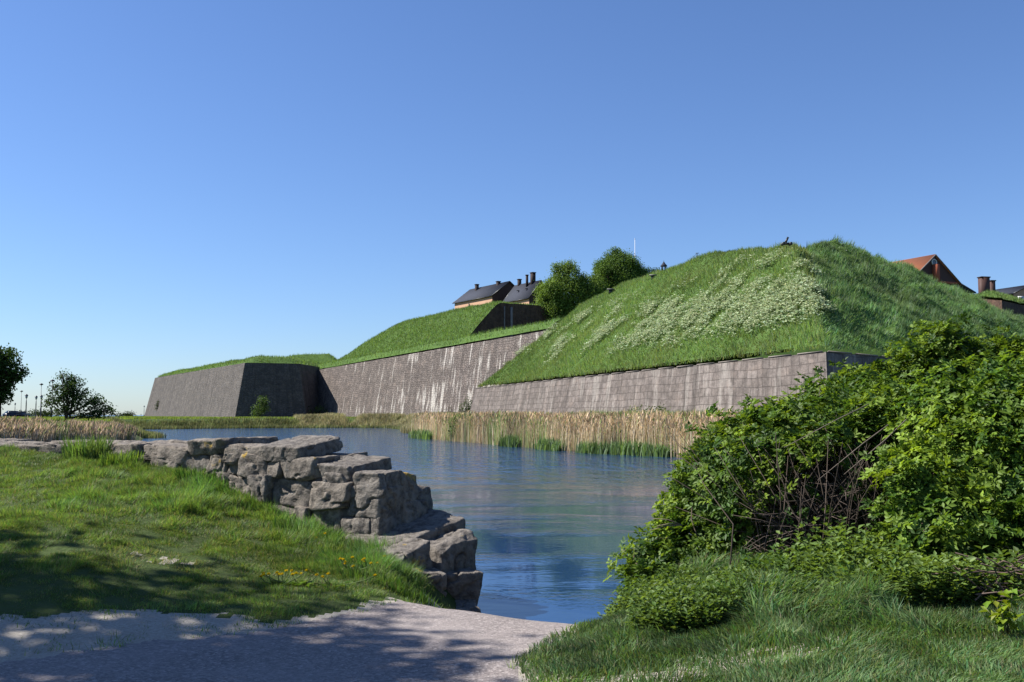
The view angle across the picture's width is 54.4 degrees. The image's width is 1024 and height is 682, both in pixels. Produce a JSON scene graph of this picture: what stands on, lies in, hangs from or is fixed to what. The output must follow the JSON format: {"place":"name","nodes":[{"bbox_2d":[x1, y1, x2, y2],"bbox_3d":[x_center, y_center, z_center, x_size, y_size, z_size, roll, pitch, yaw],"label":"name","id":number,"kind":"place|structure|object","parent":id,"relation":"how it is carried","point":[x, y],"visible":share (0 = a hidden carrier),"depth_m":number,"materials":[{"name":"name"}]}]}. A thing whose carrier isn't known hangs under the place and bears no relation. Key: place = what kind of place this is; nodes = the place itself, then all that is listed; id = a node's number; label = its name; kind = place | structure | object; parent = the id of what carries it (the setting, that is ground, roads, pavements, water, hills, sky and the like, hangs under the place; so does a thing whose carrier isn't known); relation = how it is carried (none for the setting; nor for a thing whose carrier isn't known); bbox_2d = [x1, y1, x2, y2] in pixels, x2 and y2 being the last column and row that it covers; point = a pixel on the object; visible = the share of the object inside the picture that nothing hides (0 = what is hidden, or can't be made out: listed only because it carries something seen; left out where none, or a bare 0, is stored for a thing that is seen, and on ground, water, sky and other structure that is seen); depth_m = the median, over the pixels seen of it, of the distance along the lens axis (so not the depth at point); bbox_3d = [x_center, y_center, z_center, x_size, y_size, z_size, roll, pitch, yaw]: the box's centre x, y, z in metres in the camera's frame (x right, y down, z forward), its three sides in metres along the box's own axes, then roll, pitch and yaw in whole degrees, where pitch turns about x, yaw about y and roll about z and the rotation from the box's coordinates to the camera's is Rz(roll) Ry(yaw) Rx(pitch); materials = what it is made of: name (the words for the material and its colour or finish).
{"place":"outdoors","nodes":[
{"label":"outdoors","id":0,"kind":"place"},
{"bbox_2d":[0,601,576,681],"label":"path","id":1,"kind":"structure","parent":0,"point":[400,641],"depth_m":6.67,"materials":[{"name":"grey gravel"}]},
{"bbox_2d":[142,428,746,623],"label":"moat water","id":2,"kind":"structure","parent":0,"point":[550,529],"depth_m":24.76,"materials":[{"name":"blue liquid"}]},
{"bbox_2d":[0,416,1020,681],"bbox_3d":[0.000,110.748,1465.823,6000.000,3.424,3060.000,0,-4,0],"label":"ground","id":3,"kind":"structure","parent":0,"point":[12,598],"depth_m":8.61,"materials":[{"name":"green plant"}]},
{"bbox_2d":[2,411,24,416],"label":"parked car","id":4,"kind":"object","parent":3,"relation":"on","point":[12,413],"visible":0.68,"depth_m":203.31,"materials":[{"name":"blue paint"}]},
{"bbox_2d":[0,342,31,415],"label":"broadleaf tree","id":5,"kind":"object","parent":3,"relation":"on","point":[9,375],"visible":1,"depth_m":99.62,"materials":[{"name":"green plant"}]},
{"bbox_2d":[25,394,28,416],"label":"street lamp","id":6,"kind":"object","parent":3,"relation":"on","point":[26,396],"visible":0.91,"depth_m":167.61,"materials":[{"name":"black metal"}]},
{"bbox_2d":[27,409,53,416],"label":"bush","id":7,"kind":"object","parent":3,"relation":"on","point":[45,413],"visible":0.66,"depth_m":204.09,"materials":[{"name":"green plant"}]},
{"bbox_2d":[49,407,76,415],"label":"horizon bush","id":8,"kind":"object","parent":3,"relation":"on","point":[57,413],"visible":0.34,"depth_m":278.75,"materials":[{"name":"green plant"}]},
{"bbox_2d":[0,415,140,441],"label":"reeds","id":9,"kind":"object","parent":3,"relation":"on","point":[35,429],"visible":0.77,"depth_m":59.65,"materials":[{"name":"beige plant"}]},
{"bbox_2d":[40,368,118,419],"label":"bushy tree","id":10,"kind":"object","parent":3,"relation":"on","point":[69,386],"visible":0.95,"depth_m":106.42,"materials":[{"name":"green plant"}]},
{"bbox_2d":[58,432,114,459],"bbox_3d":[-5.836,1.456,13.732,0.758,0.432,0.723,-4,-6,44],"label":"grass tuft","id":11,"kind":"object","parent":3,"relation":"on","point":[89,450],"visible":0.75,"depth_m":13.61,"materials":[{"name":"green plant"}]},
{"bbox_2d":[99,449,143,466],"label":"grass tuft","id":12,"kind":"object","parent":3,"relation":"on","point":[114,458],"visible":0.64,"depth_m":13.19,"materials":[{"name":"green plant"}]},
{"bbox_2d":[114,411,135,415],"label":"horizon bush","id":13,"kind":"object","parent":3,"relation":"on","point":[125,414],"visible":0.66,"depth_m":328.38,"materials":[{"name":"green plant"}]},
{"bbox_2d":[2,416,356,424],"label":"grass","id":14,"kind":"structure","parent":3,"relation":"on","point":[57,418],"depth_m":165.39,"materials":[{"name":"green plant"}]},
{"bbox_2d":[172,464,222,481],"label":"grass tuft","id":15,"kind":"object","parent":3,"relation":"on","point":[180,474],"visible":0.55,"depth_m":12.55,"materials":[{"name":"green plant"}]},
{"bbox_2d":[201,482,271,510],"bbox_3d":[-3.348,1.896,12.152,0.972,0.397,0.710,0,-4,0],"label":"grass tuft","id":16,"kind":"object","parent":3,"relation":"on","point":[251,504],"visible":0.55,"depth_m":12.06,"materials":[{"name":"green plant"}]},
{"bbox_2d":[77,416,403,437],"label":"bank reeds","id":17,"kind":"object","parent":3,"relation":"on","point":[197,424],"visible":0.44,"depth_m":162.06,"materials":[{"name":"green plant"}]},
{"bbox_2d":[0,435,483,612],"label":"stone wall","id":18,"kind":"structure","parent":3,"relation":"on","point":[361,493],"depth_m":11.74,"materials":[{"name":"stone"}]},
{"bbox_2d":[144,354,342,416],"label":"bastion","id":19,"kind":"object","parent":3,"relation":"on","point":[288,389],"visible":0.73,"depth_m":216.72,"materials":[{"name":"grey stone"}]},
{"bbox_2d":[158,352,341,376],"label":"bastion grass","id":20,"kind":"structure","parent":19,"relation":"on","point":[235,361],"depth_m":234.71,"materials":[{"name":"green plant"}]},
{"bbox_2d":[249,395,270,416],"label":"young tree","id":21,"kind":"object","parent":3,"relation":"on","point":[263,408],"visible":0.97,"depth_m":202.36,"materials":[{"name":"green plant"}]},
{"bbox_2d":[259,569,307,587],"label":"dandelion","id":22,"kind":"object","parent":3,"relation":"on","point":[291,581],"visible":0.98,"depth_m":8.86,"materials":[{"name":"green plant"}]},
{"bbox_2d":[262,572,318,586],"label":"dandelion","id":23,"kind":"object","parent":3,"relation":"on","point":[292,574],"visible":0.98,"depth_m":8.87,"materials":[{"name":"green plant"}]},
{"bbox_2d":[272,515,357,542],"bbox_3d":[-2.240,2.156,11.388,0.957,0.399,0.846,-3,-5,31],"label":"grass tuft","id":24,"kind":"object","parent":3,"relation":"on","point":[284,524],"visible":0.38,"depth_m":11.27,"materials":[{"name":"green plant"}]},
{"bbox_2d":[308,405,327,414],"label":"corner shrub","id":25,"kind":"object","parent":3,"relation":"on","point":[316,407],"visible":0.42,"depth_m":213.06,"materials":[{"name":"green plant"}]},
{"bbox_2d":[311,572,376,587],"bbox_3d":[-1.520,2.145,8.960,0.590,0.140,0.260,0,-4,0],"label":"dandelion","id":26,"kind":"object","parent":3,"relation":"on","point":[338,585],"visible":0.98,"depth_m":8.95,"materials":[{"name":"green plant"}]},
{"bbox_2d":[339,556,377,571],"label":"dandelion","id":27,"kind":"object","parent":3,"relation":"on","point":[344,562],"visible":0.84,"depth_m":9.71,"materials":[{"name":"yellow plant"}]},
{"bbox_2d":[294,412,458,432],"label":"pale reeds","id":28,"kind":"object","parent":3,"relation":"on","point":[405,426],"visible":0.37,"depth_m":170.92,"materials":[{"name":"plant"}]},
{"bbox_2d":[408,428,433,438],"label":"waterside plant","id":29,"kind":"object","parent":3,"relation":"on","point":[421,434],"visible":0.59,"depth_m":90.81,"materials":[{"name":"green plant"}]},
{"bbox_2d":[318,303,560,416],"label":"curtain wall","id":30,"kind":"structure","parent":3,"relation":"on","point":[434,379],"depth_m":184.88,"materials":[{"name":"stone"}]},
{"bbox_2d":[334,300,548,365],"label":"bank grass","id":31,"kind":"structure","parent":30,"relation":"on","point":[417,330],"depth_m":199.76,"materials":[{"name":"green plant"}]},
{"bbox_2d":[318,316,565,368],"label":"berm grass","id":32,"kind":"structure","parent":30,"relation":"on","point":[460,338],"depth_m":178.35,"materials":[{"name":"green plant"}]},
{"bbox_2d":[441,405,451,412],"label":"bare shrub","id":33,"kind":"object","parent":3,"relation":"on","point":[448,410],"visible":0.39,"depth_m":139.34,"materials":[{"name":"grey plant"}]},
{"bbox_2d":[448,415,466,436],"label":"bank shrub","id":34,"kind":"object","parent":3,"relation":"on","point":[454,425],"visible":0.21,"depth_m":83.25,"materials":[{"name":"green plant"}]},
{"bbox_2d":[459,394,471,412],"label":"wall shrub","id":35,"kind":"object","parent":3,"relation":"on","point":[468,405],"visible":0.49,"depth_m":135.45,"materials":[{"name":"green plant"}]},
{"bbox_2d":[497,432,524,446],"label":"waterside plant","id":36,"kind":"object","parent":3,"relation":"on","point":[510,441],"visible":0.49,"depth_m":68.14,"materials":[{"name":"green plant"}]},
{"bbox_2d":[533,435,570,450],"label":"waterside plant","id":37,"kind":"object","parent":3,"relation":"on","point":[548,444],"visible":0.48,"depth_m":61.70,"materials":[{"name":"green plant"}]},
{"bbox_2d":[407,406,749,457],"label":"dry reeds","id":38,"kind":"object","parent":3,"relation":"on","point":[489,427],"visible":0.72,"depth_m":61.31,"materials":[{"name":"beige plant"}]},
{"bbox_2d":[443,407,741,433],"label":"green reeds","id":39,"kind":"object","parent":3,"relation":"on","point":[637,412],"visible":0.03,"depth_m":58.56,"materials":[{"name":"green plant"}]},
{"bbox_2d":[569,436,684,456],"bbox_3d":[6.600,5.617,55.097,2.839,1.642,8.615,3,-5,-36],"label":"waterside plant","id":40,"kind":"object","parent":3,"relation":"on","point":[629,449],"visible":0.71,"depth_m":54.32,"materials":[{"name":"green plant"}]},
{"bbox_2d":[630,404,670,411],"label":"bramble","id":41,"kind":"object","parent":3,"relation":"on","point":[643,410],"visible":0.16,"depth_m":62.73,"materials":[{"name":"green plant"}]},
{"bbox_2d":[469,240,1023,412],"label":"bastion","id":42,"kind":"object","parent":3,"relation":"on","point":[726,384],"visible":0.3,"depth_m":76.50,"materials":[{"name":"plant"}]},
{"bbox_2d":[503,246,836,363],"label":"cow parsley","id":43,"kind":"object","parent":42,"relation":"on","point":[760,304],"visible":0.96,"depth_m":76.67,"materials":[{"name":"white plant"}]},
{"bbox_2d":[477,233,1023,386],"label":"mound grass","id":44,"kind":"structure","parent":42,"relation":"on","point":[829,285],"depth_m":81.70,"materials":[{"name":"green plant"}]},
{"bbox_2d":[781,237,792,245],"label":"cannon","id":45,"kind":"object","parent":42,"relation":"on","point":[786,243],"visible":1,"depth_m":74.65,"materials":[{"name":"black metal"}]},
{"bbox_2d":[512,530,1023,681],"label":"bank turf","id":46,"kind":"structure","parent":3,"relation":"on","point":[865,619],"depth_m":6.06,"materials":[{"name":"green plant"}]},
{"bbox_2d":[603,366,967,602],"bbox_3d":[2.619,1.432,9.649,3.577,2.429,2.942,0,-4,0],"label":"rose bush","id":47,"kind":"object","parent":3,"relation":"on","point":[789,420],"visible":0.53,"depth_m":8.89,"materials":[{"name":"green plant"}]},
{"bbox_2d":[650,518,682,530],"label":"dry branch","id":48,"kind":"object","parent":47,"relation":"attached to","point":[678,524],"visible":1,"depth_m":8.80,"materials":[{"name":"brown wood"}]},
{"bbox_2d":[652,433,947,559],"bbox_3d":[2.574,1.544,8.725,2.680,1.489,1.987,0,-4,0],"label":"dead brush","id":49,"kind":"object","parent":47,"relation":"in","point":[816,512],"visible":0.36,"depth_m":8.45,"materials":[{"name":"brown wood"}]},
{"bbox_2d":[738,515,1023,607],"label":"nettles","id":50,"kind":"object","parent":3,"relation":"on","point":[918,571],"visible":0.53,"depth_m":7.01,"materials":[{"name":"green plant"}]},
{"bbox_2d":[800,312,1023,489],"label":"rose bush","id":51,"kind":"object","parent":3,"relation":"on","point":[936,343],"visible":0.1,"depth_m":10.66,"materials":[{"name":"green plant"}]},
{"bbox_2d":[858,342,1023,566],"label":"rose bush","id":52,"kind":"object","parent":3,"relation":"on","point":[973,492],"visible":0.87,"depth_m":7.72,"materials":[{"name":"green plant"}]},
{"bbox_2d":[784,404,906,480],"bbox_3d":[2.744,0.818,8.091,0.997,0.625,0.331,1,-4,-13],"label":"dry branch","id":53,"kind":"object","parent":52,"relation":"attached to","point":[862,443],"visible":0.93,"depth_m":8.16,"materials":[{"name":"brown wood"}]},
{"bbox_2d":[931,552,1023,606],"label":"brushwood heap","id":54,"kind":"object","parent":3,"relation":"on","point":[1004,587],"visible":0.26,"depth_m":6.68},
{"bbox_2d":[0,551,1021,681],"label":"sand","id":55,"kind":"structure","parent":0,"point":[12,634],"depth_m":7.24,"materials":[{"name":"grey sand"}]},
{"bbox_2d":[335,562,438,606],"bbox_3d":[-1.197,2.361,9.557,1.013,0.461,0.740,0,-4,0],"label":"grass tuft","id":56,"kind":"object","parent":55,"relation":"on","point":[421,596],"visible":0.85,"depth_m":9.44,"materials":[{"name":"green plant"}]},
{"bbox_2d":[597,554,898,634],"bbox_3d":[1.845,2.001,7.672,2.273,0.828,2.503,0,-4,0],"label":"ground elder","id":57,"kind":"object","parent":55,"relation":"on","point":[666,607],"visible":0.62,"depth_m":6.83,"materials":[{"name":"green plant"}]},
{"bbox_2d":[979,588,1023,635],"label":"sapling","id":58,"kind":"object","parent":55,"relation":"on","point":[1000,615],"visible":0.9,"depth_m":5.95,"materials":[{"name":"green plant"}]},
{"bbox_2d":[0,0,1023,414],"label":"sky","id":59,"kind":"structure","parent":0,"point":[184,184],"materials":[{"name":"blue"}]},
{"bbox_2d":[730,345,893,360],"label":"hill","id":60,"kind":"structure","parent":0,"point":[853,351],"depth_m":151.05,"materials":[{"name":"green plant"}]},
{"bbox_2d":[452,281,513,344],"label":"house","id":61,"kind":"structure","parent":60,"relation":"on","point":[498,291],"depth_m":231.70,"materials":[{"name":"pink paint"}]},
{"bbox_2d":[503,272,543,303],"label":"house","id":62,"kind":"structure","parent":60,"relation":"on","point":[519,292],"depth_m":220.09,"materials":[{"name":"grey paint"}]},
{"bbox_2d":[532,257,610,320],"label":"leafy tree","id":63,"kind":"object","parent":60,"relation":"on","point":[563,296],"visible":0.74,"depth_m":194.81,"materials":[{"name":"green plant"}]},
{"bbox_2d":[588,246,651,288],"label":"leafy tree","id":64,"kind":"object","parent":60,"relation":"on","point":[613,267],"visible":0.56,"depth_m":213.10,"materials":[{"name":"green plant"}]},
{"bbox_2d":[641,265,665,273],"bbox_3d":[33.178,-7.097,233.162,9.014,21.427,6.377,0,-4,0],"label":"shrub","id":65,"kind":"object","parent":60,"relation":"on","point":[651,269],"visible":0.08,"depth_m":233.25,"materials":[{"name":"green plant"}]},
{"bbox_2d":[660,262,666,269],"bbox_3d":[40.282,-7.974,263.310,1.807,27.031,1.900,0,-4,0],"label":"bell turret","id":66,"kind":"object","parent":60,"relation":"on","point":[664,265],"visible":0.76,"depth_m":264.05,"materials":[{"name":"metal"}]},
{"bbox_2d":[977,276,1023,298],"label":"house","id":67,"kind":"structure","parent":60,"relation":"on","point":[985,283],"depth_m":197.08,"materials":[{"name":"brown brick"}]},
{"bbox_2d":[978,292,1023,316],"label":"rampart","id":68,"kind":"object","parent":60,"relation":"on","point":[1018,308],"visible":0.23,"depth_m":173.45,"materials":[{"name":"plant"}]},
{"bbox_2d":[971,289,1023,304],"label":"rampart grass","id":69,"kind":"structure","parent":68,"relation":"on","point":[1004,296],"depth_m":177.23,"materials":[{"name":"green plant"}]},
{"bbox_2d":[894,254,975,293],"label":"house","id":70,"kind":"structure","parent":0,"point":[934,265],"depth_m":161.92,"materials":[{"name":"tile"}]}
]}

